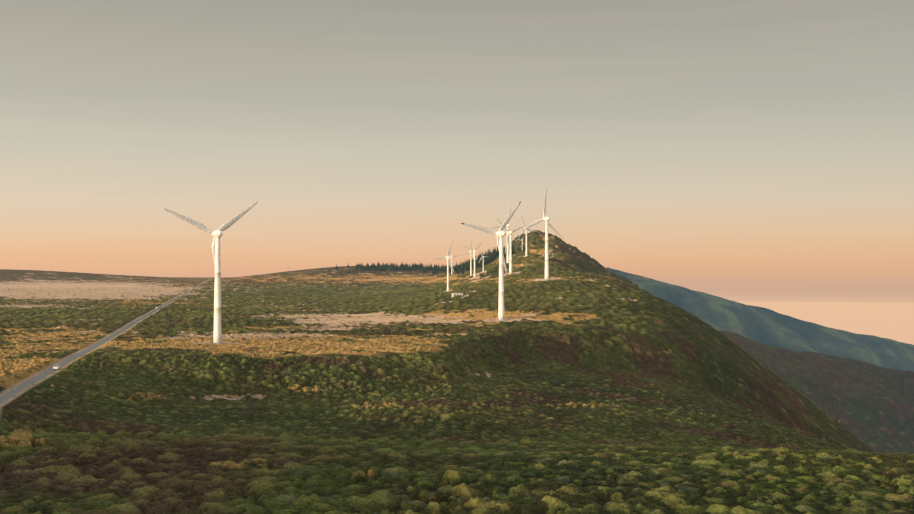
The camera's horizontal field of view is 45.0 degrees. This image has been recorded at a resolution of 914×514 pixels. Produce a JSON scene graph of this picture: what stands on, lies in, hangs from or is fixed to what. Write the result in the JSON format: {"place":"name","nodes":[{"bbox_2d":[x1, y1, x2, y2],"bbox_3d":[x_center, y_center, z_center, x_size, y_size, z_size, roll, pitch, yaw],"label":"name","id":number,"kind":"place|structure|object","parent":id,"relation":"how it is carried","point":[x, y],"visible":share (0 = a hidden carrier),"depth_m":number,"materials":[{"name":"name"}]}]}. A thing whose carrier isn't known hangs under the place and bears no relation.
{"place":"outdoors","nodes":[
{"label":"outdoors","id":0,"kind":"place"},
{"bbox_2d":[0,279,211,404],"bbox_3d":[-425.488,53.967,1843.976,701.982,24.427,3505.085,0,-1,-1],"label":"road","id":1,"kind":"structure","parent":0,"point":[4,396],"depth_m":382.52,"materials":[{"name":"grey asphalt"}]},
{"bbox_2d":[53,365,60,369],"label":"car","id":2,"kind":"object","parent":1,"relation":"on","point":[58,367],"visible":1,"depth_m":353.61,"materials":[{"name":"white paint"}]},
{"bbox_2d":[0,293,186,402],"bbox_3d":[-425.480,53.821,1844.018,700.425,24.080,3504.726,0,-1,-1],"label":"road edge lines","id":3,"kind":"object","parent":1,"relation":"on","point":[76,355],"visible":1,"depth_m":382.64,"materials":[{"name":"paint"}]},
{"bbox_2d":[0,230,913,513],"bbox_3d":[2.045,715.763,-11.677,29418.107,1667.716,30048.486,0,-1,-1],"label":"ground","id":4,"kind":"structure","parent":0,"point":[578,382],"depth_m":391.69,"materials":[{"name":"green plant"}]},
{"bbox_2d":[163,201,257,343],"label":"turbine","id":5,"kind":"object","parent":4,"relation":"on","point":[217,235],"visible":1,"depth_m":488.58,"materials":[{"name":"paint"}]},
{"bbox_2d":[433,242,453,291],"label":"turbine","id":6,"kind":"object","parent":4,"relation":"on","point":[448,262],"visible":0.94,"depth_m":1125.76,"materials":[{"name":"paint"}]},
{"bbox_2d":[451,293,462,297],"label":"service hut","id":7,"kind":"object","parent":4,"relation":"on","point":[459,294],"visible":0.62,"depth_m":849.93,"materials":[{"name":"grey"}]},
{"bbox_2d":[461,240,475,275],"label":"turbine","id":8,"kind":"object","parent":4,"relation":"on","point":[471,254],"visible":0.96,"depth_m":1395.23,"materials":[{"name":"paint"}]},
{"bbox_2d":[463,242,481,278],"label":"turbine","id":9,"kind":"object","parent":4,"relation":"on","point":[474,250],"visible":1,"depth_m":1367.84,"materials":[{"name":"paint"}]},
{"bbox_2d":[461,201,520,320],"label":"turbine","id":10,"kind":"object","parent":4,"relation":"on","point":[500,234],"visible":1,"depth_m":653.80,"materials":[{"name":"paint"}]},
{"bbox_2d":[490,206,515,262],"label":"turbine","id":11,"kind":"object","parent":4,"relation":"on","point":[507,227],"visible":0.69,"depth_m":1583.99,"materials":[{"name":"paint"}]},
{"bbox_2d":[496,218,524,274],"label":"turbine","id":12,"kind":"object","parent":4,"relation":"on","point":[510,254],"visible":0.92,"depth_m":1333.84,"materials":[{"name":"paint"}]},
{"bbox_2d":[517,215,536,256],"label":"turbine","id":13,"kind":"object","parent":4,"relation":"on","point":[526,236],"visible":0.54,"depth_m":1812.09,"materials":[{"name":"paint"}]},
{"bbox_2d":[520,188,563,279],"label":"turbine","id":14,"kind":"object","parent":4,"relation":"on","point":[547,225],"visible":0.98,"depth_m":1004.42,"materials":[{"name":"paint"}]},
{"bbox_2d":[0,0,913,302],"label":"sky","id":15,"kind":"structure","parent":0,"point":[733,150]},
{"bbox_2d":[735,301,913,344],"bbox_3d":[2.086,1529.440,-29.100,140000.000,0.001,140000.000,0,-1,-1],"label":"sea water","id":16,"kind":"structure","parent":0,"point":[892,321],"depth_m":43341.76,"materials":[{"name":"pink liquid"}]}
]}

